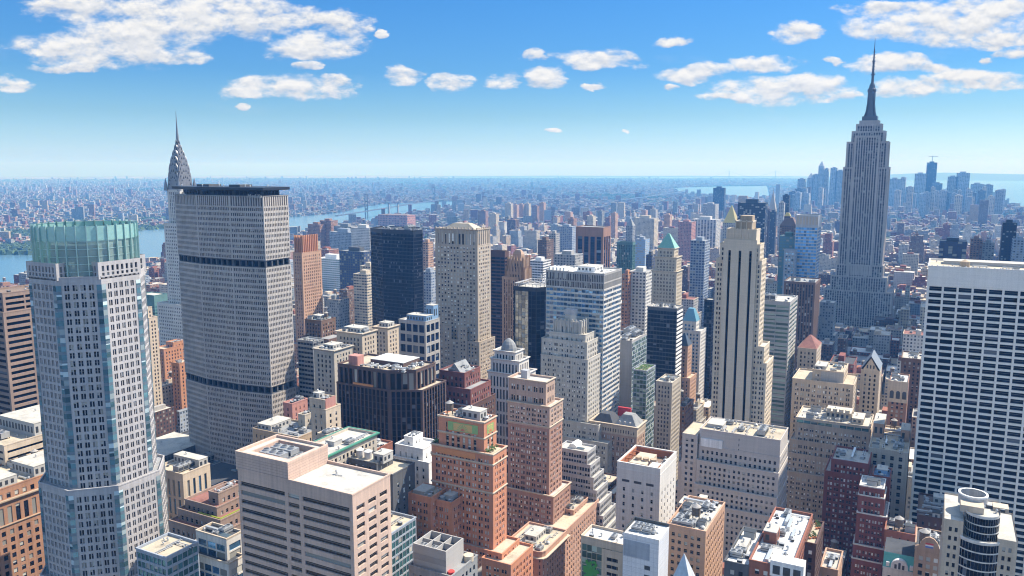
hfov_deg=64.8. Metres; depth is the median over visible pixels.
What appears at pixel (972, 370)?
window
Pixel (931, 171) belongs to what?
downtown tower
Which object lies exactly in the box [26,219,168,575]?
octagonal tower
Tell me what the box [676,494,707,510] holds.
tan roof room block
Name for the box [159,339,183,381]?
orange brick block
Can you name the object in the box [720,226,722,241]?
building
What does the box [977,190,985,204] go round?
downtown block
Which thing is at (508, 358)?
cupola topped block
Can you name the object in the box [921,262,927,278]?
building
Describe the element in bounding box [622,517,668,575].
white panel tower
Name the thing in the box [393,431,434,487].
white terracotta block
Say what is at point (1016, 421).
window
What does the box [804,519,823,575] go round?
roof garden building
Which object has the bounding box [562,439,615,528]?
stepped silver block
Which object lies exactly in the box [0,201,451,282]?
river water
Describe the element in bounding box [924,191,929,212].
downtown block
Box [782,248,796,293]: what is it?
pale grey side tower
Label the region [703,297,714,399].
black slab
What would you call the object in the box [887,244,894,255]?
building
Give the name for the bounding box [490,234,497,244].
building
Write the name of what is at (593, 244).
brown slotted tower
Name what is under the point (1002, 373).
window
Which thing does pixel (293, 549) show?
window
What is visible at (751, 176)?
suspension bridge
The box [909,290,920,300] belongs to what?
building
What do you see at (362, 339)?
masonry block
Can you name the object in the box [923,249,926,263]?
building
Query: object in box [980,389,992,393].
window
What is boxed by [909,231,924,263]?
building
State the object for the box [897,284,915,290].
building
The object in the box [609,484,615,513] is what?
building
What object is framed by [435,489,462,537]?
brick apartment block
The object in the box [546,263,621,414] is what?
blue glass slab
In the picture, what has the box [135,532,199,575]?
glass block
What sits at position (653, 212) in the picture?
apartment tower
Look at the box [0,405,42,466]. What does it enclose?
banded office block
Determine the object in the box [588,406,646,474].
mansard roofed block
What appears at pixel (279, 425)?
cluttered roof building
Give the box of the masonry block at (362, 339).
[335,324,377,353]
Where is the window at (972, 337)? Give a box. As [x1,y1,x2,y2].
[970,335,982,339]
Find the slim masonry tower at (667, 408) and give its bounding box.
[654,374,680,479]
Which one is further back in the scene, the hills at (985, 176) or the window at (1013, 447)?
the hills at (985, 176)
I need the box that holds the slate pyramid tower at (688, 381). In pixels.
[680,333,696,401]
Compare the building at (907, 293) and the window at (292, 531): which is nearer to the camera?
the window at (292, 531)
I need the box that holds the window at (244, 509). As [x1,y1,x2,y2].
[243,508,285,522]
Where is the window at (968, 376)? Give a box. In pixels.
[966,374,978,379]
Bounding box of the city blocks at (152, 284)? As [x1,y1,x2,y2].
[14,214,1023,442]
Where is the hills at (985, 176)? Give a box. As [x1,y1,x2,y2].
[829,173,1023,180]
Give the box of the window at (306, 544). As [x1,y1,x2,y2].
[305,542,350,558]
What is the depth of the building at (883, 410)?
768.71 m
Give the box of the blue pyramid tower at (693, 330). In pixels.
[682,307,706,400]
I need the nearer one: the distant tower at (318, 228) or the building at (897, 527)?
the building at (897, 527)
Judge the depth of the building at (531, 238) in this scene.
2312.87 m
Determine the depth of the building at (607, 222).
2796.73 m
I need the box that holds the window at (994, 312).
[987,310,999,314]
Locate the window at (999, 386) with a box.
[996,384,1008,389]
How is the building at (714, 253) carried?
on the ground
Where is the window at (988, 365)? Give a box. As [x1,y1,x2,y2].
[983,363,995,367]
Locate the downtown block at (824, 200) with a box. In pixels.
[823,188,825,204]
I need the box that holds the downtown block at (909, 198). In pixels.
[905,186,913,214]
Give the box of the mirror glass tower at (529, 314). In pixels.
[514,275,545,374]
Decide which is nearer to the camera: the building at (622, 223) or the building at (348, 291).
the building at (348, 291)
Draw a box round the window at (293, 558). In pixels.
[292,557,301,562]
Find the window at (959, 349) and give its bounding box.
[954,347,966,351]
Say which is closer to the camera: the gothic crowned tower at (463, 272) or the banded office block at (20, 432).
the banded office block at (20, 432)
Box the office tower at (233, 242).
[172,184,295,464]
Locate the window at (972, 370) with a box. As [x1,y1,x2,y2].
[967,368,979,372]
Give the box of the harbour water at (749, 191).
[675,186,768,197]
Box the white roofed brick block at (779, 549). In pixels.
[748,507,812,575]
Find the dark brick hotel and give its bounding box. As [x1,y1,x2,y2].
[439,359,495,568]
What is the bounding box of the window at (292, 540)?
[291,539,300,544]
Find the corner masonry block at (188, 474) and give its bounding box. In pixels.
[165,451,210,518]
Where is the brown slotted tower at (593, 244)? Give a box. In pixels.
[576,225,610,266]
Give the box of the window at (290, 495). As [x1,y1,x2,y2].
[289,493,298,498]
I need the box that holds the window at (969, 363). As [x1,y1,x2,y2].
[968,361,979,366]
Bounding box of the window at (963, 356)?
[953,354,965,358]
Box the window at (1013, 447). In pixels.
[1006,445,1018,449]
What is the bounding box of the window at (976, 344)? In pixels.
[969,342,981,346]
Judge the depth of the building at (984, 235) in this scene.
2548.83 m
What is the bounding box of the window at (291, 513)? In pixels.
[290,511,299,517]
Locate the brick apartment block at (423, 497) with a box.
[408,482,446,539]
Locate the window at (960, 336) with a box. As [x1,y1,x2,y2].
[955,334,967,338]
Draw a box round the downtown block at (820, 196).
[817,187,823,208]
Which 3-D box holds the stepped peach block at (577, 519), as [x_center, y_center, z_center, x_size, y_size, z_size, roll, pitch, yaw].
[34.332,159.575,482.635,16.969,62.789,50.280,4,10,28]
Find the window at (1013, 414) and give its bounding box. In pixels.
[1009,412,1021,417]
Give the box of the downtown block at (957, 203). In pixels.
[953,195,962,214]
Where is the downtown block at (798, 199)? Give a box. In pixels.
[794,192,801,210]
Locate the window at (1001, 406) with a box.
[994,404,1006,408]
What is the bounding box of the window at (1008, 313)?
[1003,311,1015,315]
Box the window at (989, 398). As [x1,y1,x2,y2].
[980,395,992,400]
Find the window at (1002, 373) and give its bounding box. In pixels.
[997,371,1009,375]
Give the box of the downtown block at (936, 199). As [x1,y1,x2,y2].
[934,190,938,206]
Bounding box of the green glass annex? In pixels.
[632,363,655,446]
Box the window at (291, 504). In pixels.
[289,502,298,507]
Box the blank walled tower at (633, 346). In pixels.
[619,325,646,411]
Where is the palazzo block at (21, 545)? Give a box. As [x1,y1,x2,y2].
[0,449,44,575]
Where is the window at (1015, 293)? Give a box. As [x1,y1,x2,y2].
[1004,291,1017,295]
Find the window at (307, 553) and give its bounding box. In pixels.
[306,552,350,567]
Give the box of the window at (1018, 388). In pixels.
[1011,386,1023,390]
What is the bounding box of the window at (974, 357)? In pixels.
[968,355,980,359]
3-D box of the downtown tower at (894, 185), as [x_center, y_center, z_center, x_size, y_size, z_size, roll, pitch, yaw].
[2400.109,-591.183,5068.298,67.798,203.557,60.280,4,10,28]
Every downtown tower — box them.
[797,178,806,187]
[807,173,812,199]
[812,174,818,204]
[817,161,824,199]
[824,168,829,204]
[828,167,837,205]
[834,170,842,203]
[888,178,900,205]
[900,177,905,206]
[914,172,925,206]
[925,156,937,206]
[932,182,942,192]
[947,176,957,206]
[956,172,969,207]
[970,183,983,204]
[984,184,992,199]
[1001,189,1005,209]
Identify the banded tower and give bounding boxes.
[0,284,38,414]
[646,302,682,398]
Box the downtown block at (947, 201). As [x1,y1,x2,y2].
[946,192,949,211]
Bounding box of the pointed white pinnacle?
[673,554,694,575]
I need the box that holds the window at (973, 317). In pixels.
[971,315,984,320]
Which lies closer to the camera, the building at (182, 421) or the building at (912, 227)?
the building at (182, 421)
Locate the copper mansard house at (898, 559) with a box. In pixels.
[882,537,914,575]
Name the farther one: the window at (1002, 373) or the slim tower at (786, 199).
the slim tower at (786, 199)
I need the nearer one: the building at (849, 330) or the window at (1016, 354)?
the window at (1016, 354)
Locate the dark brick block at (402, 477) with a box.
[347,447,414,514]
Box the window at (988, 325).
[986,323,998,327]
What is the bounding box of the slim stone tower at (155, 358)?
[147,306,162,405]
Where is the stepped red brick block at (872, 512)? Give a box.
[850,475,889,575]
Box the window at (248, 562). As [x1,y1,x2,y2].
[246,560,287,575]
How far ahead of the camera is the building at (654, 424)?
695.45 m
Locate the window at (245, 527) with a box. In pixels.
[244,525,286,540]
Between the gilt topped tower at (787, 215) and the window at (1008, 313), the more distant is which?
the gilt topped tower at (787, 215)
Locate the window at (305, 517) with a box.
[304,515,349,530]
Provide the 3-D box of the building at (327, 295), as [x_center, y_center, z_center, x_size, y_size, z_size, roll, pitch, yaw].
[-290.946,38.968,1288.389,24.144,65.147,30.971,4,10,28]
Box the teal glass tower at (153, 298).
[147,292,167,318]
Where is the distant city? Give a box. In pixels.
[0,176,1023,266]
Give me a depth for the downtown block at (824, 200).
5052.69 m
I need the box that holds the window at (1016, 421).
[1008,419,1021,423]
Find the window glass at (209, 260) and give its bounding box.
[177,196,294,463]
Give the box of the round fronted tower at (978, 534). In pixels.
[938,488,1017,575]
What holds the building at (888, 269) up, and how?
on the ground
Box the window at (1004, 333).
[1001,331,1013,335]
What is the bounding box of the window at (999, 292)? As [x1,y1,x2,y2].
[989,290,1001,294]
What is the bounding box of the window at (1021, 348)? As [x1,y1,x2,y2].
[1015,346,1023,350]
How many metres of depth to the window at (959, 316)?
472.04 m
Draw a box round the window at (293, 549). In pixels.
[291,547,300,553]
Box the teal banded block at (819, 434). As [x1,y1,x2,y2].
[786,405,873,520]
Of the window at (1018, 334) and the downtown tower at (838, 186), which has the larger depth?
the downtown tower at (838, 186)
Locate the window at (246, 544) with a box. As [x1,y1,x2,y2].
[245,543,287,558]
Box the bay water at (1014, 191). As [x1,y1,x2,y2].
[906,180,1023,205]
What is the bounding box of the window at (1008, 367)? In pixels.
[998,364,1010,369]
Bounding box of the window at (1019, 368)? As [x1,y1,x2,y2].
[1013,366,1023,370]
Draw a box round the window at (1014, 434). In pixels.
[1007,432,1019,436]
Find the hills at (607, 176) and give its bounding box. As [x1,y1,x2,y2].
[418,176,808,177]
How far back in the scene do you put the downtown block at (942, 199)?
4441.09 m
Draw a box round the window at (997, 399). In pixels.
[995,397,1007,402]
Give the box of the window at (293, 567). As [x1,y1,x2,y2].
[292,565,301,571]
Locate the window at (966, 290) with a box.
[959,288,971,292]
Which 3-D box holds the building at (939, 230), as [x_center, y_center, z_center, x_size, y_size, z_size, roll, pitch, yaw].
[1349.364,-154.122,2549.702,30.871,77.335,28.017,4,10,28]
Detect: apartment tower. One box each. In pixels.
[353,269,372,328]
[360,262,370,271]
[478,210,487,227]
[489,213,498,227]
[505,203,512,217]
[513,204,518,218]
[518,203,524,216]
[524,203,530,215]
[532,205,538,222]
[539,202,545,220]
[568,217,576,225]
[587,215,595,225]
[597,210,604,225]
[611,212,617,239]
[650,208,657,217]
[664,213,671,226]
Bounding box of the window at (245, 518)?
[243,516,285,531]
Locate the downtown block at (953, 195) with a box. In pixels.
[951,192,956,203]
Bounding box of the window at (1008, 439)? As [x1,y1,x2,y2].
[1007,438,1019,443]
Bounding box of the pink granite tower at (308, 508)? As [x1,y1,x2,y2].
[235,434,391,575]
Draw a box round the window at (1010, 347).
[1000,344,1012,349]
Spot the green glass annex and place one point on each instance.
(643, 390)
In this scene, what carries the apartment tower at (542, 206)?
on the ground
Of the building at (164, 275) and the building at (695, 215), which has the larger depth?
the building at (695, 215)
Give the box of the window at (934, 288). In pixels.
[929,286,941,290]
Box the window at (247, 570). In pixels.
[246,568,268,575]
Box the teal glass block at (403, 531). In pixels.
[391,511,416,575]
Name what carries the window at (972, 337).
in the gridded slab tower at (970, 424)
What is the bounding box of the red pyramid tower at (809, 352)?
[796,335,821,371]
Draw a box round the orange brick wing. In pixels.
[171,359,186,428]
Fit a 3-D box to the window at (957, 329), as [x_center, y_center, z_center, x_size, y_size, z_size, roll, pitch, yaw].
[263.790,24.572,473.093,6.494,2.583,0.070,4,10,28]
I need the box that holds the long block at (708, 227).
[692,216,720,247]
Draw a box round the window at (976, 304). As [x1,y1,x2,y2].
[973,302,985,306]
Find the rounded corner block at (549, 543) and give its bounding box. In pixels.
[512,521,570,575]
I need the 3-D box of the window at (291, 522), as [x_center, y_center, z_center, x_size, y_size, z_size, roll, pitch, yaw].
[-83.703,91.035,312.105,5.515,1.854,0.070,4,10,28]
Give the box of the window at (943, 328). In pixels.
[941,326,952,330]
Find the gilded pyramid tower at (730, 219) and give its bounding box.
[722,206,736,241]
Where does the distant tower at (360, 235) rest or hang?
on the ground
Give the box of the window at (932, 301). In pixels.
[928,299,940,303]
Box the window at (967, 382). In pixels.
[966,381,978,385]
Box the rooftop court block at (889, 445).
[868,413,911,520]
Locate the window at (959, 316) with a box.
[956,314,968,318]
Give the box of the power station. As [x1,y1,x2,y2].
[378,214,415,226]
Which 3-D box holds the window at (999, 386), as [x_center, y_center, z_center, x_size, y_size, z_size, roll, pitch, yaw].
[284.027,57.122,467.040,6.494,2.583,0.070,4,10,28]
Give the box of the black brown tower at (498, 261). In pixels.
[491,250,508,348]
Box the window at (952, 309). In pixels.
[942,307,954,311]
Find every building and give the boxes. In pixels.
[0,277,16,287]
[148,266,160,277]
[150,258,160,267]
[154,404,175,437]
[156,430,237,484]
[159,258,165,277]
[159,282,168,299]
[162,262,166,282]
[162,371,173,405]
[163,242,165,257]
[176,408,188,432]
[252,415,311,442]
[283,395,307,419]
[290,250,293,259]
[290,259,293,273]
[292,286,294,299]
[292,304,295,339]
[295,362,298,385]
[295,372,298,394]
[298,408,310,428]
[309,389,340,440]
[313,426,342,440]
[313,426,379,463]
[318,247,338,256]
[323,291,338,306]
[327,289,350,329]
[339,286,354,323]
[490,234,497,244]
[492,225,500,241]
[493,243,506,249]
[498,221,506,240]
[501,233,510,244]
[507,218,518,234]
[507,244,515,254]
[509,226,522,246]
[516,248,532,253]
[519,226,526,235]
[523,223,531,229]
[523,229,539,252]
[531,221,541,229]
[538,222,546,230]
[551,223,561,230]
[552,215,562,223]
[553,216,559,223]
[565,211,572,221]
[577,219,584,225]
[583,210,591,219]
[604,213,610,225]
[604,473,616,490]
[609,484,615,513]
[610,250,616,261]
[618,221,626,226]
[625,216,631,222]
[641,209,647,214]
[653,405,654,446]
[658,220,663,229]
[663,226,677,240]
[672,218,679,226]
[679,389,693,457]
[681,265,689,291]
[681,293,701,326]
[692,213,702,218]
[693,392,705,422]
[700,398,710,420]
[708,278,714,286]
[708,287,713,297]
[709,247,719,261]
[709,267,715,278]
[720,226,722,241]
[765,278,777,293]
[768,254,777,263]
[768,265,777,273]
[768,273,776,280]
[771,255,777,265]
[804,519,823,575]
[817,299,837,350]
[818,272,831,284]
[819,253,830,271]
[819,338,836,360]
[820,284,826,294]
[822,221,832,229]
[822,232,833,257]
[823,269,834,272]
[827,539,846,575]
[830,253,837,269]
[830,352,857,373]
[833,234,838,239]
[834,220,839,232]
[834,241,838,251]
[835,323,847,327]
[835,327,845,336]
[837,327,848,355]
[837,340,851,346]
[845,326,855,337]
[849,348,867,362]
[850,345,872,355]
[852,329,868,346]
[856,360,884,408]
[856,390,859,411]
[859,328,868,334]
[868,321,885,347]
[873,329,890,354]
[874,313,898,326]
[877,353,891,381]
[879,406,887,423]
[881,367,894,408]
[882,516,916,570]
[885,241,891,250]
[885,266,894,271]
[885,323,902,344]
[885,365,896,377]
[886,258,898,266]
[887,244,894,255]
[889,250,897,262]
[889,274,893,280]
[890,335,901,358]
[893,269,914,288]
[894,238,906,246]
[894,293,904,316]
[894,310,900,318]
[895,234,909,240]
[895,265,910,270]
[895,288,901,293]
[896,324,922,372]
[897,220,904,234]
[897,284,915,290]
[898,243,908,265]
[898,304,910,344]
[902,249,918,274]
[903,285,909,306]
[904,229,912,238]
[905,462,912,520]
[906,326,917,329]
[909,225,915,229]
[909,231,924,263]
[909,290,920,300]
[909,296,925,315]
[909,315,919,325]
[909,447,913,462]
[910,408,917,447]
[912,274,926,287]
[912,286,926,293]
[913,527,940,575]
[914,229,927,239]
[916,492,943,530]
[919,293,925,301]
[919,303,925,330]
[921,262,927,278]
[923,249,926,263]
[926,251,938,263]
[929,232,941,245]
[929,239,937,250]
[935,227,942,235]
[942,220,950,238]
[950,224,959,237]
[962,223,972,245]
[980,231,986,240]
[993,225,1001,241]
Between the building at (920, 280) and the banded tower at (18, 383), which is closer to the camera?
the banded tower at (18, 383)
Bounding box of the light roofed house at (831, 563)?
[820,547,844,575]
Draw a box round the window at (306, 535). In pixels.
[305,533,350,549]
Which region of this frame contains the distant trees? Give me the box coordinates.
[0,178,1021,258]
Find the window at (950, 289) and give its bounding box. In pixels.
[944,287,956,291]
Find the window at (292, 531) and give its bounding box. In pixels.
[291,530,300,535]
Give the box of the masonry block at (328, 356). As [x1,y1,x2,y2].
[312,341,353,402]
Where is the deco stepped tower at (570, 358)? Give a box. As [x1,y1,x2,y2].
[541,308,611,473]
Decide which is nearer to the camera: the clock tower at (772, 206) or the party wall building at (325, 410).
the party wall building at (325, 410)
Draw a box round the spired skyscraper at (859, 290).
[823,45,893,327]
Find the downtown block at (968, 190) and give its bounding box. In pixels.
[964,188,970,211]
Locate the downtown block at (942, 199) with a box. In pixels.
[938,190,946,215]
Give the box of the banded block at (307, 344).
[297,336,323,407]
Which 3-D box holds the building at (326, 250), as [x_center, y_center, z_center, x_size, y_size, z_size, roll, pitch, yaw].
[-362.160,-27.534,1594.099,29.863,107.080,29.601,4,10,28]
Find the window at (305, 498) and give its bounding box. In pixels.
[303,497,348,511]
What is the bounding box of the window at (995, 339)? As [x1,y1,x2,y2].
[985,336,997,341]
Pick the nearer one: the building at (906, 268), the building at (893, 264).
the building at (906, 268)
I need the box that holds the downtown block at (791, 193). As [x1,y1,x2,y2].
[789,191,797,207]
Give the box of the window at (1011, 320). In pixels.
[1002,318,1014,322]
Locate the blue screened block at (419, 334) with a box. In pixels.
[398,303,439,378]
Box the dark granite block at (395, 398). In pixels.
[336,353,445,457]
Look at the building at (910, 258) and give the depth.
1785.14 m
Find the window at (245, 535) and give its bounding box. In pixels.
[244,534,286,549]
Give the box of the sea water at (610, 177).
[455,176,829,178]
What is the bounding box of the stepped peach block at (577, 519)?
[540,492,598,575]
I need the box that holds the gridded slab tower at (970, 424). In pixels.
[909,258,1023,575]
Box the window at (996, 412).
[994,410,1006,415]
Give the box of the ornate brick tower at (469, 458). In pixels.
[430,400,532,575]
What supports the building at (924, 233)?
on the ground
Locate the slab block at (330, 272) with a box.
[321,253,339,293]
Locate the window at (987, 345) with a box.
[984,343,996,347]
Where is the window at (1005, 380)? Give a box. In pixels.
[997,378,1009,382]
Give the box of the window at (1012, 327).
[1001,324,1014,329]
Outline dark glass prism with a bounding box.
[370,224,430,328]
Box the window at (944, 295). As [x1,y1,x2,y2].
[943,294,955,298]
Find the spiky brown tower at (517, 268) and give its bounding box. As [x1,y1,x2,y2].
[502,250,531,343]
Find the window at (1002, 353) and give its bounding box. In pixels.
[999,351,1011,355]
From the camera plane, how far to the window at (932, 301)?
478.01 m
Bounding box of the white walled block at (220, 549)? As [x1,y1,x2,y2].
[195,522,242,575]
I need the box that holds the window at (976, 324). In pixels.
[971,322,983,326]
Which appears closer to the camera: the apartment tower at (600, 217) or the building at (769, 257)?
the building at (769, 257)
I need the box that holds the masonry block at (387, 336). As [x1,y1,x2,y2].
[372,320,399,354]
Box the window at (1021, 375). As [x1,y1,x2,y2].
[1013,373,1023,377]
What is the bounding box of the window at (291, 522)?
[290,520,299,526]
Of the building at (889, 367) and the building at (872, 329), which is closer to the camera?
the building at (889, 367)
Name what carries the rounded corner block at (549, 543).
on the ground
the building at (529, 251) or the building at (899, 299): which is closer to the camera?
the building at (899, 299)
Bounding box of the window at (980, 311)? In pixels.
[972,309,984,313]
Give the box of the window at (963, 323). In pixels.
[956,321,968,325]
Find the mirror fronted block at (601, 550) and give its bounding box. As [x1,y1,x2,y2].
[581,524,622,575]
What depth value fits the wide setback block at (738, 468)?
476.96 m
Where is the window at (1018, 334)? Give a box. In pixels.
[1016,332,1023,336]
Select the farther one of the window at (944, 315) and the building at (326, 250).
the building at (326, 250)
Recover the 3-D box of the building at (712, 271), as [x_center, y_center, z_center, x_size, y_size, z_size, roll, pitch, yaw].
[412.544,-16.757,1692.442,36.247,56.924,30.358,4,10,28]
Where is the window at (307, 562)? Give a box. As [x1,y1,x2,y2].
[306,561,350,575]
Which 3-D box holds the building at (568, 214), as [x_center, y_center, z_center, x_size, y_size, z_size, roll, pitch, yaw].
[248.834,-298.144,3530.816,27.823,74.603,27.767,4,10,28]
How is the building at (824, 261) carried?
on the ground
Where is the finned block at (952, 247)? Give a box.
[938,237,966,258]
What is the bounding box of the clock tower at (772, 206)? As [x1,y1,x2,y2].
[769,188,776,210]
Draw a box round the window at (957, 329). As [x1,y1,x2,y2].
[955,327,967,332]
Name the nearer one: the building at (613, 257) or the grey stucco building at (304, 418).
the grey stucco building at (304, 418)
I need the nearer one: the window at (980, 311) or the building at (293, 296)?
the window at (980, 311)
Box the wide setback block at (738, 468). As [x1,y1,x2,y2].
[675,416,788,561]
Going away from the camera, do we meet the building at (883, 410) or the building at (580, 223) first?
the building at (883, 410)
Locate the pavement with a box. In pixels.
[478,566,481,575]
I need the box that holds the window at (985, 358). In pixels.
[983,356,995,361]
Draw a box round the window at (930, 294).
[929,293,940,297]
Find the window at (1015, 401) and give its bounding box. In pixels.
[1010,399,1023,403]
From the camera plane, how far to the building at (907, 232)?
2722.30 m
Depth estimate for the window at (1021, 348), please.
460.49 m
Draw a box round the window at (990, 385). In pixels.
[981,382,993,387]
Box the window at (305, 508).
[304,506,349,520]
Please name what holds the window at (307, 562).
in the pink granite tower at (308, 508)
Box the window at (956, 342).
[954,341,966,345]
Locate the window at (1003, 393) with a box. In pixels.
[995,391,1008,395]
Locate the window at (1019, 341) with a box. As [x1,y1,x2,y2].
[1016,339,1023,343]
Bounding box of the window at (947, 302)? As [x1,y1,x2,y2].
[943,300,955,304]
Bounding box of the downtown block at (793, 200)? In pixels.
[792,194,794,211]
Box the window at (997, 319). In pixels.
[987,317,999,321]
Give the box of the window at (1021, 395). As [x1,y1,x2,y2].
[1011,392,1023,397]
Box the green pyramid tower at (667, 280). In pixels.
[651,233,683,304]
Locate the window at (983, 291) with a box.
[974,289,986,293]
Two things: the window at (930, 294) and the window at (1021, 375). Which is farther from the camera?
the window at (930, 294)
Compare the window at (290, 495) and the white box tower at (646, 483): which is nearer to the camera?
the window at (290, 495)
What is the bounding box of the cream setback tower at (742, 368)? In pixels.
[711,215,773,424]
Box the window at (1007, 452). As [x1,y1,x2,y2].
[1005,451,1018,456]
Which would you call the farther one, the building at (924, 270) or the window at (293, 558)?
the building at (924, 270)
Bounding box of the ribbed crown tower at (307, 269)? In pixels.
[293,234,322,368]
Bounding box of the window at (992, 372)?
[982,369,994,374]
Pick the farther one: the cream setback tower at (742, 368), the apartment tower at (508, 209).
the apartment tower at (508, 209)
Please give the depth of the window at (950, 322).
476.03 m
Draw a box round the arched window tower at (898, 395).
[886,372,909,426]
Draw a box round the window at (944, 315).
[942,313,953,317]
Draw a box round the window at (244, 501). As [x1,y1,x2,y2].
[243,499,285,513]
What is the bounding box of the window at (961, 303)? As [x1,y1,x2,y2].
[958,301,969,305]
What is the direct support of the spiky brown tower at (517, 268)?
on the ground
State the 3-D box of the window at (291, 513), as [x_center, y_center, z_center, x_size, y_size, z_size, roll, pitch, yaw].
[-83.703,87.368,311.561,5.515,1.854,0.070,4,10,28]
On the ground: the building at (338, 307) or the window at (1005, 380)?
the building at (338, 307)
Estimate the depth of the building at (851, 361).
668.33 m
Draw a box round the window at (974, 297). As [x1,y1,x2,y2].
[973,295,985,300]
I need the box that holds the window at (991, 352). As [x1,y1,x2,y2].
[984,350,996,354]
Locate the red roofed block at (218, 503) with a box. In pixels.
[168,479,240,539]
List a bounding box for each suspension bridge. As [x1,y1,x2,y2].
[335,187,448,218]
[621,187,688,199]
[712,171,791,178]
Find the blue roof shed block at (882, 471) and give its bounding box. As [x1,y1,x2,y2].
[872,464,891,501]
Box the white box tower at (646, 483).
[616,445,676,530]
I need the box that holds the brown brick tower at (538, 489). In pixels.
[506,369,571,535]
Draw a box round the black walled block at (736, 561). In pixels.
[724,526,762,575]
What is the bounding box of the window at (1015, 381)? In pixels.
[1012,379,1023,383]
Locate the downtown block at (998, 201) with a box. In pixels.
[993,189,1003,214]
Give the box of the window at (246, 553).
[245,551,287,566]
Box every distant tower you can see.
[308,222,325,248]
[320,218,337,246]
[329,228,351,250]
[334,223,357,230]
[339,246,370,288]
[351,224,371,249]
[423,239,433,270]
[423,267,435,312]
[530,256,550,281]
[538,237,553,265]
[549,230,559,253]
[554,250,582,265]
[557,224,575,252]
[621,269,630,329]
[626,219,635,241]
[630,266,651,332]
[634,215,657,248]
[635,236,649,268]
[646,251,655,268]
[678,220,695,260]
[689,236,709,326]
[702,202,718,218]
[713,186,725,219]
[737,199,767,257]
[777,232,794,293]
[969,236,982,259]
[981,240,994,260]
[999,219,1016,260]
[1010,236,1023,261]
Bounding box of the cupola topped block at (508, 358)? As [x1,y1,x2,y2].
[487,338,536,482]
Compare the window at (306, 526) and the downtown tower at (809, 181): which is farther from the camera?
the downtown tower at (809, 181)
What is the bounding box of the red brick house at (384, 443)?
[377,438,392,450]
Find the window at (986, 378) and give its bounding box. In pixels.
[981,376,993,380]
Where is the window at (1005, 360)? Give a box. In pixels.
[998,358,1011,362]
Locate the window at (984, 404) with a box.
[979,402,991,406]
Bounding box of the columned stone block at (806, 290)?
[784,276,820,370]
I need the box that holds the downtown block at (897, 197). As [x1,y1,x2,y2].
[893,190,900,211]
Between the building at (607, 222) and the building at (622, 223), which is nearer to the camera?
the building at (607, 222)
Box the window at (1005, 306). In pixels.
[1003,304,1016,308]
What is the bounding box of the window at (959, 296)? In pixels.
[958,295,970,299]
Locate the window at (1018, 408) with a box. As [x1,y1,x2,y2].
[1010,406,1022,410]
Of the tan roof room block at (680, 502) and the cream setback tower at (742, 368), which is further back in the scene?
the cream setback tower at (742, 368)
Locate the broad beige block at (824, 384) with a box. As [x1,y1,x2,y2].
[789,360,857,440]
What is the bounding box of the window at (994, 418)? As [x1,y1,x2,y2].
[993,417,1005,421]
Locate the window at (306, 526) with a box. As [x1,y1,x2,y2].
[304,524,349,539]
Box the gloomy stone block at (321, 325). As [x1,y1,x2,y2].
[302,312,336,342]
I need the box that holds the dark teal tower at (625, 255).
[616,241,635,299]
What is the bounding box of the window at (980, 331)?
[970,329,982,333]
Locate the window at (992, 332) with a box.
[985,330,998,334]
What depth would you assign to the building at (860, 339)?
1028.97 m
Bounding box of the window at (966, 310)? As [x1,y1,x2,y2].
[957,308,969,312]
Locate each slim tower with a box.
[766,208,770,257]
[768,210,776,254]
[777,201,784,250]
[782,194,789,213]
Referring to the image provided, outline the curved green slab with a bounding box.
[763,292,797,438]
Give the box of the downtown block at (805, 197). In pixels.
[801,192,809,209]
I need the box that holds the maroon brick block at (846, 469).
[822,445,872,575]
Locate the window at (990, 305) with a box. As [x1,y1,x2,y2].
[988,303,1000,307]
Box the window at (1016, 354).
[1014,353,1023,357]
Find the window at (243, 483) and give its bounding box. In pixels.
[242,481,284,495]
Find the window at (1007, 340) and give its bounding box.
[1000,338,1013,342]
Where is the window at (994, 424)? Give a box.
[992,423,1005,428]
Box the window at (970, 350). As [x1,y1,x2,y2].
[969,348,981,353]
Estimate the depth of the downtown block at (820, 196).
4666.89 m
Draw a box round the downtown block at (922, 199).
[918,193,925,217]
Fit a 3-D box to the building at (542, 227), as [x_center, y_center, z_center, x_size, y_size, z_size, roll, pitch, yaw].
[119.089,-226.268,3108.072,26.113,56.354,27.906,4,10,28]
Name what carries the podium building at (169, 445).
on the ground
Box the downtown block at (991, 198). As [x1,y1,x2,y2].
[987,195,994,214]
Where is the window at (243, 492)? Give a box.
[242,490,284,504]
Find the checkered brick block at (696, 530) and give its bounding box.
[667,495,724,575]
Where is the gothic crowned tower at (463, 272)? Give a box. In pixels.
[434,223,494,378]
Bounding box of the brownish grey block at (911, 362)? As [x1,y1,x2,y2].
[900,350,921,425]
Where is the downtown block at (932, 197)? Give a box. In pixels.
[929,186,934,212]
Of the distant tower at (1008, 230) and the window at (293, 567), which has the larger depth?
the distant tower at (1008, 230)
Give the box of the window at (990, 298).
[988,296,1001,301]
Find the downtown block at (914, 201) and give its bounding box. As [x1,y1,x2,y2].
[912,193,915,207]
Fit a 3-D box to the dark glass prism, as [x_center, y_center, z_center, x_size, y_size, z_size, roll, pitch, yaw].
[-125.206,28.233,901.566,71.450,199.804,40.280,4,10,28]
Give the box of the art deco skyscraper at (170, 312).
[157,118,195,345]
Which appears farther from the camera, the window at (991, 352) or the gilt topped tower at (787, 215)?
the gilt topped tower at (787, 215)
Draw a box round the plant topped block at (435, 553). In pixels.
[408,530,477,575]
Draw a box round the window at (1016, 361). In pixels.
[1014,359,1023,363]
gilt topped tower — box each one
[777,217,795,280]
[784,213,790,218]
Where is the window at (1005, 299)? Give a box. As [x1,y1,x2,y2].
[1004,297,1016,302]
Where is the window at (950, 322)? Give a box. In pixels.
[941,320,953,324]
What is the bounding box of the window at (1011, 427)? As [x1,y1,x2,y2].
[1008,425,1020,430]
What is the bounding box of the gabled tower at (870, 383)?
[858,350,882,423]

